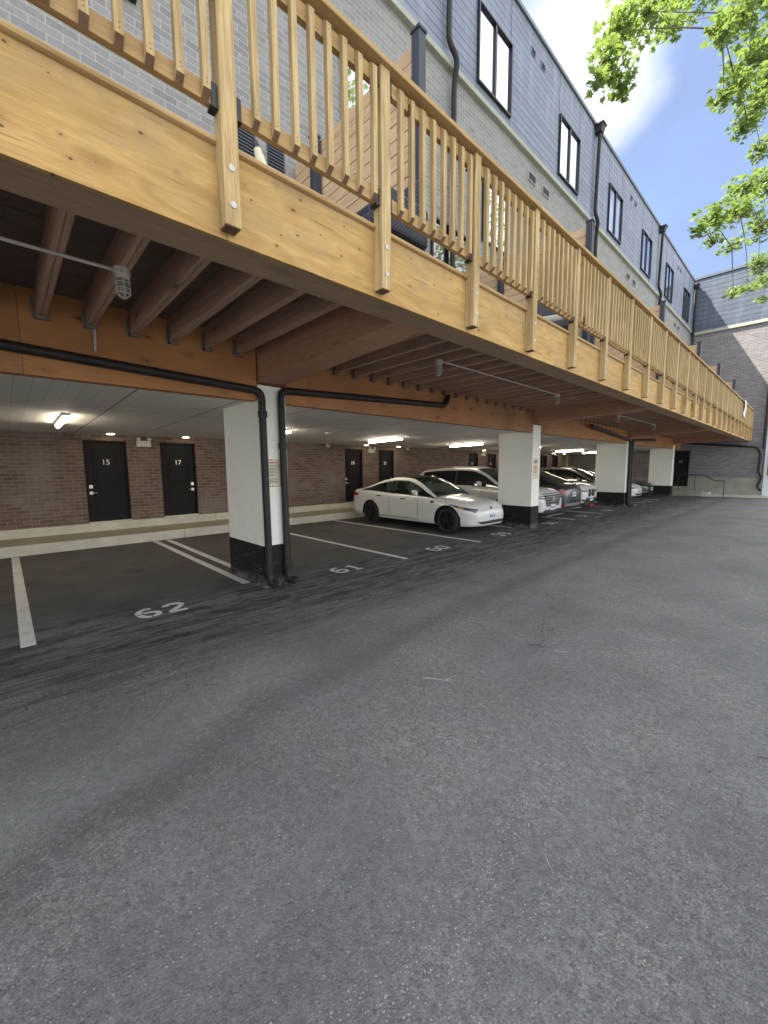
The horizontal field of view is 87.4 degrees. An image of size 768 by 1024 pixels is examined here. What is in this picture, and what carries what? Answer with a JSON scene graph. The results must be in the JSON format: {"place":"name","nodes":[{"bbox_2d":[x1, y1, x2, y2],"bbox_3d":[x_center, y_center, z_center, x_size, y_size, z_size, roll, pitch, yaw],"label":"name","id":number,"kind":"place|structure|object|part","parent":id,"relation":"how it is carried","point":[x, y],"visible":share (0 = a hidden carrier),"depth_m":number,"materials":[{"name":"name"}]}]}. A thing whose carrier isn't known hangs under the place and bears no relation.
{"place":"outdoors","nodes":[
{"label":"outdoors","id":0,"kind":"place"},
{"bbox_2d":[0,494,767,1023],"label":"ground","id":1,"kind":"structure","parent":0,"point":[376,780],"depth_m":2.18,"materials":[{"name":"grey asphalt"}]},
{"bbox_2d":[11,557,36,647],"bbox_3d":[-5.287,1.087,5.826,0.115,0.004,5.470,-6,9,-43],"label":"parking line","id":2,"kind":"object","parent":1,"relation":"on","point":[26,633],"visible":1,"depth_m":4.87,"materials":[{"name":"paint"}]},
{"bbox_2d":[0,529,184,558],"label":"kerb","id":3,"kind":"structure","parent":1,"relation":"on","point":[29,550],"depth_m":8.61,"materials":[{"name":"concrete"}]},
{"bbox_2d":[135,602,187,617],"bbox_3d":[-2.661,1.173,4.808,0.548,0.001,0.378,-6,9,-43],"label":"bay number","id":4,"kind":"object","parent":1,"relation":"on","point":[174,609],"visible":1,"depth_m":4.76,"materials":[{"name":"paint"}]},
{"bbox_2d":[0,507,355,547],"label":"walkway","id":5,"kind":"structure","parent":1,"relation":"on","point":[59,538],"depth_m":9.42,"materials":[{"name":"concrete"}]},
{"bbox_2d":[166,540,230,567],"bbox_3d":[-3.514,0.848,7.882,0.110,0.004,4.900,-6,9,-43],"label":"parking line","id":6,"kind":"object","parent":1,"relation":"on","point":[203,554],"visible":0.64,"depth_m":8.03,"materials":[{"name":"paint"}]},
{"bbox_2d":[153,541,249,583],"bbox_3d":[-3.711,0.870,7.698,0.110,0.004,4.900,-6,9,-43],"label":"parking line","id":7,"kind":"object","parent":1,"relation":"on","point":[229,575],"visible":1,"depth_m":7.10,"materials":[{"name":"paint"}]},
{"bbox_2d":[185,516,309,536],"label":"kerb","id":8,"kind":"structure","parent":1,"relation":"on","point":[200,531],"depth_m":10.48,"materials":[{"name":"concrete"}]},
{"bbox_2d":[310,511,364,522],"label":"kerb","id":9,"kind":"structure","parent":1,"relation":"on","point":[330,517],"depth_m":13.12,"materials":[{"name":"concrete"}]},
{"bbox_2d":[330,565,362,572],"bbox_3d":[-0.649,0.951,6.698,0.506,0.001,0.377,-6,9,-43],"label":"bay number","id":10,"kind":"object","parent":1,"relation":"on","point":[346,570],"visible":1,"depth_m":6.67,"materials":[{"name":"paint"}]},
{"bbox_2d":[0,0,696,588],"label":"townhouse block","id":11,"kind":"structure","parent":1,"relation":"on","point":[526,120],"depth_m":8.75,"materials":[{"name":"grey brick"}]},
{"bbox_2d":[54,413,69,427],"bbox_3d":[-5.456,-1.535,6.797,0.090,0.096,1.460,-6,7,-43],"label":"batten light","id":12,"kind":"object","parent":11,"relation":"attached to","point":[61,420],"visible":1,"depth_m":6.54,"materials":[{"name":"white plastic"}]},
{"bbox_2d":[82,440,131,522],"bbox_3d":[-6.564,-0.691,9.517,0.850,1.960,0.320,-6,9,-43],"label":"door","id":13,"kind":"structure","parent":11,"relation":"in","point":[105,462],"depth_m":9.47,"materials":[{"name":"metal"}]},
{"bbox_2d":[0,513,215,539],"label":"kerb","id":14,"kind":"structure","parent":11,"relation":"attached to","point":[46,531],"depth_m":9.28,"materials":[{"name":"concrete"}]},
{"bbox_2d":[0,339,278,587],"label":"drainpipe","id":15,"kind":"object","parent":11,"relation":"attached to","point":[39,351],"visible":1,"depth_m":4.75,"materials":[{"name":"brown metal"}]},
{"bbox_2d":[136,437,151,446],"bbox_3d":[-5.863,-1.704,9.803,0.327,0.220,0.123,-6,9,-43],"label":"emergency light","id":16,"kind":"object","parent":11,"relation":"attached to","point":[139,443],"visible":1,"depth_m":9.79,"materials":[{"name":"white plastic"}]},
{"bbox_2d":[160,443,198,516],"bbox_3d":[-5.424,-0.817,10.589,0.850,1.960,0.320,-6,9,-43],"label":"door","id":17,"kind":"structure","parent":11,"relation":"in","point":[178,463],"depth_m":10.55,"materials":[{"name":"metal"}]},
{"bbox_2d":[268,459,280,486],"bbox_3d":[-1.558,-0.540,5.585,0.270,0.390,0.007,-6,9,-43],"label":"parking sign","id":18,"kind":"object","parent":11,"relation":"attached to","point":[274,473],"visible":0.73,"depth_m":5.61,"materials":[{"name":"white metal"}]},
{"bbox_2d":[215,502,353,519],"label":"kerb","id":19,"kind":"structure","parent":11,"relation":"attached to","point":[225,515],"depth_m":13.27,"materials":[{"name":"concrete"}]},
{"bbox_2d":[345,449,362,502],"bbox_3d":[-1.167,-1.288,14.589,0.830,1.960,0.320,-6,9,-43],"label":"door","id":20,"kind":"structure","parent":11,"relation":"in","point":[353,457],"depth_m":14.55,"materials":[{"name":"metal"}]},
{"bbox_2d":[340,67,369,109],"bbox_3d":[-0.241,-6.239,6.224,1.050,1.500,0.060,-6,9,-43],"label":"window","id":21,"kind":"structure","parent":11,"relation":"in","point":[351,74],"depth_m":6.02,"materials":[{"name":"black glass"}]},
{"bbox_2d":[277,387,450,583],"bbox_3d":[-0.030,-0.652,6.896,3.850,3.100,0.200,-6,9,-43],"label":"drainpipe","id":22,"kind":"object","parent":11,"relation":"attached to","point":[287,560],"visible":1,"depth_m":5.72,"materials":[{"name":"brown metal"}]},
{"bbox_2d":[368,447,375,452],"bbox_3d":[-0.445,-2.303,14.895,0.327,0.220,0.123,-6,9,-43],"label":"emergency light","id":23,"kind":"object","parent":11,"relation":"attached to","point":[370,450],"visible":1,"depth_m":14.87,"materials":[{"name":"white plastic"}]},
{"bbox_2d":[0,0,754,449],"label":"timber deck","id":24,"kind":"structure","parent":11,"relation":"attached to","point":[258,272],"depth_m":3.30,"materials":[{"name":"brown wood"}]},
{"bbox_2d":[0,236,112,270],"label":"conduit","id":25,"kind":"object","parent":24,"relation":"attached to","point":[8,240],"visible":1,"depth_m":2.68,"materials":[{"name":"grey metal"}]},
{"bbox_2d":[93,329,96,351],"bbox_3d":[-2.955,-1.765,4.101,0.025,0.251,0.038,0,6,8],"label":"conduit","id":26,"kind":"object","parent":24,"relation":"attached to","point":[95,340],"visible":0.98,"depth_m":4.10,"materials":[{"name":"grey metal"}]},
{"bbox_2d":[112,265,130,299],"bbox_3d":[-1.913,-1.670,2.938,0.110,0.205,0.110,-6,9,-43],"label":"cage lamp","id":27,"kind":"object","parent":24,"relation":"hanging from","point":[122,275],"visible":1,"depth_m":2.91,"materials":[{"name":"grey metal"}]},
{"bbox_2d":[252,139,266,163],"bbox_3d":[-1.050,-2.862,4.026,0.502,1.366,0.200,-6,9,-43],"label":"closed umbrella","id":28,"kind":"object","parent":24,"relation":"on","point":[259,155],"visible":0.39,"depth_m":3.80,"materials":[{"name":"fabric"}]},
{"bbox_2d":[295,22,426,251],"bbox_3d":[-0.441,-3.486,4.747,0.179,2.450,2.301,-7,9,-44],"label":"privacy screen","id":29,"kind":"object","parent":24,"relation":"on","point":[410,63],"visible":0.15,"depth_m":4.45,"materials":[{"name":"brown wood"}]},
{"bbox_2d":[355,179,427,249],"bbox_3d":[-0.079,-2.616,3.797,0.690,0.920,0.780,-6,9,-43],"label":"wicker chair","id":30,"kind":"object","parent":24,"relation":"on","point":[404,232],"visible":0.27,"depth_m":3.54,"materials":[{"name":"grey wicker"}]},
{"bbox_2d":[443,361,555,394],"bbox_3d":[2.123,-2.213,6.783,3.700,0.025,0.025,-6,9,-44],"label":"conduit","id":31,"kind":"object","parent":24,"relation":"attached to","point":[495,376],"visible":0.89,"depth_m":6.41,"materials":[{"name":"metal"}]},
{"bbox_2d":[435,359,442,375],"bbox_3d":[0.747,-1.970,5.492,0.110,0.205,0.110,-6,9,-43],"label":"cage lamp","id":32,"kind":"object","parent":31,"relation":"attached to","point":[438,366],"visible":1,"depth_m":5.46,"materials":[{"name":"grey metal"}]},
{"bbox_2d":[554,394,559,404],"bbox_3d":[3.494,-2.278,8.115,0.110,0.205,0.110,-6,9,-43],"label":"cage lamp","id":33,"kind":"object","parent":31,"relation":"attached to","point":[556,398],"visible":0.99,"depth_m":8.09,"materials":[{"name":"grey metal"}]},
{"bbox_2d":[479,218,595,341],"bbox_3d":[2.762,-3.840,7.757,0.179,2.450,2.301,-7,9,-44],"label":"privacy screen","id":34,"kind":"object","parent":24,"relation":"on","point":[584,237],"visible":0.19,"depth_m":7.57,"materials":[{"name":"brown wood"}]},
{"bbox_2d":[581,300,666,380],"bbox_3d":[6.350,-4.237,11.129,0.179,2.450,2.301,-7,9,-44],"label":"privacy screen","id":35,"kind":"object","parent":24,"relation":"on","point":[660,309],"visible":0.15,"depth_m":10.72,"materials":[{"name":"brown wood"}]},
{"bbox_2d":[634,341,701,401],"bbox_3d":[9.945,-4.635,14.508,0.179,2.450,2.301,-7,9,-44],"label":"privacy screen","id":36,"kind":"object","parent":24,"relation":"on","point":[697,349],"visible":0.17,"depth_m":13.80,"materials":[{"name":"brown wood"}]},
{"bbox_2d":[665,363,721,409],"bbox_3d":[13.032,-4.976,17.410,0.178,2.450,2.301,-7,9,-44],"label":"privacy screen","id":37,"kind":"object","parent":24,"relation":"on","point":[717,370],"visible":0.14,"depth_m":16.61,"materials":[{"name":"brown wood"}]},
{"bbox_2d":[698,380,735,420],"bbox_3d":[16.446,-5.354,20.618,0.179,2.450,2.301,-7,9,-44],"label":"privacy screen","id":38,"kind":"object","parent":24,"relation":"on","point":[731,385],"visible":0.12,"depth_m":19.82,"materials":[{"name":"brown wood"}]},
{"bbox_2d":[743,400,746,416],"bbox_3d":[15.674,-4.436,17.439,0.796,0.754,0.059,-6,9,-43],"label":"towel","id":39,"kind":"object","parent":24,"relation":"hanging from","point":[745,406],"visible":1,"depth_m":17.37,"materials":[{"name":"fabric"}]},
{"bbox_2d":[368,436,403,442],"bbox_3d":[0.028,-2.142,11.950,0.090,0.096,1.460,-6,7,-43],"label":"batten light","id":40,"kind":"object","parent":11,"relation":"attached to","point":[386,439],"visible":1,"depth_m":11.87,"materials":[{"name":"white plastic"}]},
{"bbox_2d":[379,450,393,485],"bbox_3d":[0.006,-1.418,15.692,0.820,1.960,0.320,-6,9,-43],"label":"door","id":41,"kind":"structure","parent":11,"relation":"in","point":[386,464],"depth_m":15.66,"materials":[{"name":"metal"}]},
{"bbox_2d":[430,217,465,273],"bbox_3d":[1.376,-4.080,7.981,1.350,2.860,0.060,-6,9,-43],"label":"window","id":42,"kind":"structure","parent":11,"relation":"in","point":[437,251],"depth_m":7.72,"materials":[{"name":"clear glass"}]},
{"bbox_2d":[446,0,459,267],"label":"rain leader","id":43,"kind":"object","parent":11,"relation":"attached to","point":[452,48],"visible":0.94,"depth_m":7.31,"materials":[{"name":"brown metal"}]},
{"bbox_2d":[449,442,483,446],"bbox_3d":[3.006,-2.471,14.749,0.090,0.096,1.460,-6,7,-43],"label":"batten light","id":44,"kind":"object","parent":11,"relation":"attached to","point":[467,444],"visible":0.96,"depth_m":14.67,"materials":[{"name":"white plastic"}]},
{"bbox_2d":[469,453,477,465],"bbox_3d":[4.266,-1.889,19.696,0.810,1.960,0.320,-6,9,-43],"label":"door","id":45,"kind":"structure","parent":11,"relation":"in","point":[473,457],"depth_m":19.67,"materials":[{"name":"metal"}]},
{"bbox_2d":[487,454,495,468],"bbox_3d":[5.453,-2.020,20.812,0.840,1.960,0.320,-6,9,-43],"label":"door","id":46,"kind":"structure","parent":11,"relation":"in","point":[491,458],"depth_m":20.79,"materials":[{"name":"metal"}]},
{"bbox_2d":[481,182,504,255],"bbox_3d":[2.454,-6.537,8.757,1.050,1.500,0.060,-6,9,-43],"label":"window","id":47,"kind":"structure","parent":11,"relation":"in","point":[482,182],"depth_m":8.66,"materials":[{"name":"black glass"}]},
{"bbox_2d":[476,0,512,118],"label":"window","id":48,"kind":"structure","parent":11,"relation":"in","point":[494,70],"depth_m":8.26,"materials":[{"name":"white glass"}]},
{"bbox_2d":[533,458,537,478],"bbox_3d":[4.133,-1.185,10.932,0.280,0.540,0.007,-6,9,-43],"label":"parking sign","id":49,"kind":"object","parent":11,"relation":"attached to","point":[535,468],"visible":1,"depth_m":10.92,"materials":[{"name":"white metal"}]},
{"bbox_2d":[541,456,546,467],"bbox_3d":[9.735,-2.494,24.836,0.850,1.960,0.320,-6,9,-43],"label":"door","id":50,"kind":"structure","parent":11,"relation":"in","point":[543,458],"depth_m":24.87,"materials":[{"name":"metal"}]},
{"bbox_2d":[552,456,557,466],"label":"door","id":51,"kind":"structure","parent":11,"relation":"in","point":[555,458],"depth_m":25.93,"materials":[{"name":"metal"}]},
{"bbox_2d":[557,113,580,195],"bbox_3d":[5.001,-9.590,10.829,1.270,1.420,0.060,-6,9,-43],"label":"window","id":52,"kind":"structure","parent":11,"relation":"in","point":[569,143],"depth_m":10.80,"materials":[{"name":"white glass"}]},
{"bbox_2d":[556,449,583,451],"bbox_3d":[9.724,-3.214,21.064,0.090,0.096,1.460,-6,7,-43],"label":"batten light","id":53,"kind":"object","parent":11,"relation":"attached to","point":[570,450],"visible":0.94,"depth_m":21.01,"materials":[{"name":"white plastic"}]},
{"bbox_2d":[593,119,606,257],"bbox_3d":[6.465,-7.319,12.307,0.430,8.220,0.250,-6,9,-43],"label":"rain leader","id":54,"kind":"object","parent":11,"relation":"attached to","point":[600,126],"visible":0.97,"depth_m":11.96,"materials":[{"name":"brown metal"}]},
{"bbox_2d":[590,424,631,506],"bbox_3d":[8.381,-1.524,14.757,4.776,3.030,0.189,-6,9,-44],"label":"drainpipe","id":55,"kind":"object","parent":11,"relation":"attached to","point":[629,455],"visible":1,"depth_m":16.24,"materials":[{"name":"brown metal"}]},
{"bbox_2d":[607,182,623,244],"bbox_3d":[7.695,-9.888,13.362,1.270,1.420,0.060,-6,9,-43],"label":"window","id":56,"kind":"structure","parent":11,"relation":"in","point":[615,201],"depth_m":13.34,"materials":[{"name":"glass"}]},
{"bbox_2d":[629,439,655,506],"bbox_3d":[11.417,-1.804,17.648,3.435,2.910,0.192,-6,9,-43],"label":"drainpipe","id":57,"kind":"object","parent":11,"relation":"attached to","point":[643,440],"visible":0.69,"depth_m":16.57,"materials":[{"name":"brown metal"}]},
{"bbox_2d":[640,229,652,278],"bbox_3d":[10.390,-10.186,15.894,1.270,1.420,0.060,-6,9,-43],"label":"window","id":58,"kind":"structure","parent":11,"relation":"in","point":[646,242],"depth_m":15.87,"materials":[{"name":"glass"}]},
{"bbox_2d":[657,224,667,311],"bbox_3d":[11.869,-7.917,17.385,0.550,8.220,0.250,-6,9,-43],"label":"rain leader","id":59,"kind":"object","parent":11,"relation":"attached to","point":[662,229],"visible":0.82,"depth_m":16.98,"materials":[{"name":"brown metal"}]},
{"bbox_2d":[664,262,673,303],"bbox_3d":[13.085,-10.484,18.427,1.270,1.420,0.060,-6,9,-43],"label":"window","id":60,"kind":"structure","parent":11,"relation":"in","point":[669,272],"depth_m":18.41,"materials":[{"name":"clear glass"}]},
{"bbox_2d":[682,287,690,322],"bbox_3d":[15.779,-10.782,20.960,1.270,1.420,0.060,-6,9,-43],"label":"window","id":61,"kind":"structure","parent":11,"relation":"in","point":[686,296],"depth_m":20.93,"materials":[{"name":"glass"}]},
{"bbox_2d":[691,283,699,345],"bbox_3d":[17.082,-8.393,22.294,0.300,8.020,0.250,-6,9,-43],"label":"rain leader","id":62,"kind":"object","parent":11,"relation":"attached to","point":[696,287],"visible":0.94,"depth_m":21.99,"materials":[{"name":"brown metal"}]},
{"bbox_2d":[290,533,407,558],"bbox_3d":[-1.463,0.664,9.414,0.100,0.004,5.480,-6,9,-43],"label":"parking line","id":63,"kind":"object","parent":1,"relation":"on","point":[351,546],"visible":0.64,"depth_m":8.52,"materials":[{"name":"paint"}]},
{"bbox_2d":[333,520,480,541],"bbox_3d":[0.280,0.473,11.038,0.100,0.004,5.500,-6,9,-43],"label":"parking line","id":64,"kind":"object","parent":1,"relation":"on","point":[410,531],"visible":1,"depth_m":10.53,"materials":[{"name":"paint"}]},
{"bbox_2d":[354,475,502,533],"bbox_3d":[1.158,-0.354,11.881,2.108,1.444,4.678,-6,9,-43],"label":"parked car","id":65,"kind":"object","parent":1,"relation":"on","point":[448,512],"visible":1,"depth_m":10.90,"materials":[{"name":"white metal"}]},
{"bbox_3d":[0.904,-0.803,12.098,1.715,0.519,3.040,-6,9,-43],"label":"window frame","id":66,"kind":"part","parent":65,"relation":"part of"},
{"bbox_2d":[425,546,449,550],"bbox_3d":[1.124,0.754,8.367,0.553,0.001,0.372,-6,9,-43],"label":"bay number","id":67,"kind":"object","parent":1,"relation":"on","point":[437,547],"visible":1,"depth_m":8.33,"materials":[{"name":"paint"}]},
{"bbox_2d":[414,466,564,517],"bbox_3d":[3.380,-0.730,13.926,2.129,1.711,5.168,-6,9,-43],"label":"parked car","id":68,"kind":"object","parent":1,"relation":"on","point":[482,481],"visible":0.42,"depth_m":13.12,"materials":[{"name":"white metal"}]},
{"bbox_3d":[2.980,-1.254,14.289,1.735,0.614,3.700,-6,9,-43],"label":"window frame","id":69,"kind":"part","parent":68,"relation":"part of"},
{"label":"windows","id":70,"kind":"part","parent":68,"relation":"part of","materials":[{"name":"black glass"}]},
{"bbox_2d":[491,532,510,535],"bbox_3d":[2.946,0.553,10.074,0.540,0.001,0.371,-6,9,-43],"label":"bay number","id":71,"kind":"object","parent":1,"relation":"on","point":[500,533],"visible":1,"depth_m":10.15,"materials":[{"name":"paint"}]},
{"bbox_2d":[539,471,580,509],"bbox_3d":[4.971,-0.857,15.631,2.105,1.569,4.845,-6,9,-43],"label":"parked car","id":72,"kind":"object","parent":1,"relation":"on","point":[569,491],"visible":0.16,"depth_m":13.90,"materials":[{"name":"black metal"}]},
{"bbox_3d":[5.285,-1.288,15.246,1.715,0.558,3.300,-6,9,-43],"label":"window frame","id":73,"kind":"part","parent":72,"relation":"part of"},
{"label":"windows","id":74,"kind":"part","parent":72,"relation":"part of","materials":[{"name":"black glass"}]},
{"bbox_2d":[540,467,594,485],"bbox_3d":[9.302,-1.432,20.111,2.133,1.671,5.018,-6,9,-43],"label":"parked car","id":75,"kind":"object","parent":1,"relation":"on","point":[573,474],"visible":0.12,"depth_m":19.36,"materials":[{"name":"silver metal"}]},
{"bbox_3d":[9.003,-1.911,20.373,1.748,0.654,3.750,-6,9,-43],"label":"window frame","id":76,"kind":"part","parent":75,"relation":"part of","materials":[{"name":"silver metal"}]},
{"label":"windows","id":77,"kind":"part","parent":75,"relation":"part of","materials":[{"name":"black glass"}]},
{"bbox_2d":[540,470,597,504],"bbox_3d":[6.530,-1.089,17.461,2.111,1.609,4.849,-6,9,-43],"label":"parked car","id":78,"kind":"object","parent":1,"relation":"on","point":[588,493],"visible":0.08,"depth_m":15.68,"materials":[{"name":"white metal"}]},
{"bbox_2d":[588,471,641,496],"bbox_3d":[10.965,-1.473,21.413,2.108,1.444,4.678,-6,9,-43],"label":"parked car","id":79,"kind":"object","parent":1,"relation":"on","point":[636,489],"visible":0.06,"depth_m":19.63,"materials":[{"name":"white metal"}]},
{"bbox_2d":[590,470,654,495],"bbox_3d":[12.673,-1.688,23.087,2.108,1.481,4.812,-6,9,-43],"label":"parked car","id":80,"kind":"object","parent":1,"relation":"on","point":[647,488],"visible":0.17,"depth_m":21.19,"materials":[{"name":"black metal"}]},
{"bbox_2d":[573,258,767,495],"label":"end wing","id":81,"kind":"structure","parent":1,"relation":"on","point":[731,335],"depth_m":21.37,"materials":[{"name":"grey brick"}]},
{"bbox_2d":[673,451,689,486],"bbox_3d":[17.150,-2.504,23.266,0.120,2.040,0.800,-6,9,-43],"label":"door","id":82,"kind":"structure","parent":81,"relation":"in","point":[681,458],"depth_m":23.23,"materials":[{"name":"metal"}]},
{"bbox_2d":[687,443,761,491],"bbox_3d":[18.386,-2.517,21.838,0.225,2.684,3.352,-6,8,-40],"label":"drainpipe","id":83,"kind":"object","parent":81,"relation":"attached to","point":[758,469],"visible":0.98,"depth_m":20.80,"materials":[{"name":"brown metal"}]},
{"bbox_2d":[762,394,767,448],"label":"rain leader","id":84,"kind":"object","parent":81,"relation":"attached to","point":[765,430],"visible":1,"depth_m":20.41,"materials":[{"name":"brown metal"}]},
{"bbox_2d":[584,0,767,165],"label":"maple tree","id":85,"kind":"object","parent":1,"relation":"on","point":[624,26],"visible":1,"depth_m":5.21,"materials":[{"name":"green plant"}]},
{"bbox_2d":[686,164,767,303],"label":"maple tree","id":86,"kind":"object","parent":1,"relation":"on","point":[716,219],"visible":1,"depth_m":7.09,"materials":[{"name":"green plant"}]},
{"bbox_2d":[715,494,767,497],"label":"kerb","id":87,"kind":"structure","parent":1,"relation":"on","point":[741,496],"depth_m":20.98,"materials":[{"name":"concrete"}]},
{"bbox_2d":[537,301,568,329],"bbox_3d":[2.544,-2.909,6.288,0.780,0.920,0.690,3,7,26],"label":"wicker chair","id":88,"kind":"object","parent":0,"point":[546,313],"visible":0.12,"depth_m":5.98,"materials":[{"name":"grey wicker"}]},
{"bbox_2d":[521,0,767,279],"label":"sky","id":89,"kind":"structure","parent":0,"point":[679,154],"materials":[{"name":"blue"}]},
{"bbox_2d":[672,489,715,496],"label":"concrete steps","id":90,"kind":"structure","parent":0,"point":[685,492],"depth_m":22.25,"materials":[{"name":"grey concrete"}]},
{"bbox_2d":[676,474,724,496],"bbox_3d":[17.298,-1.472,22.029,0.044,1.172,2.122,-6,9,-43],"label":"handrail","id":91,"kind":"object","parent":90,"relation":"on","point":[694,481],"visible":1,"depth_m":22.14,"materials":[{"name":"black metal"}]}
]}

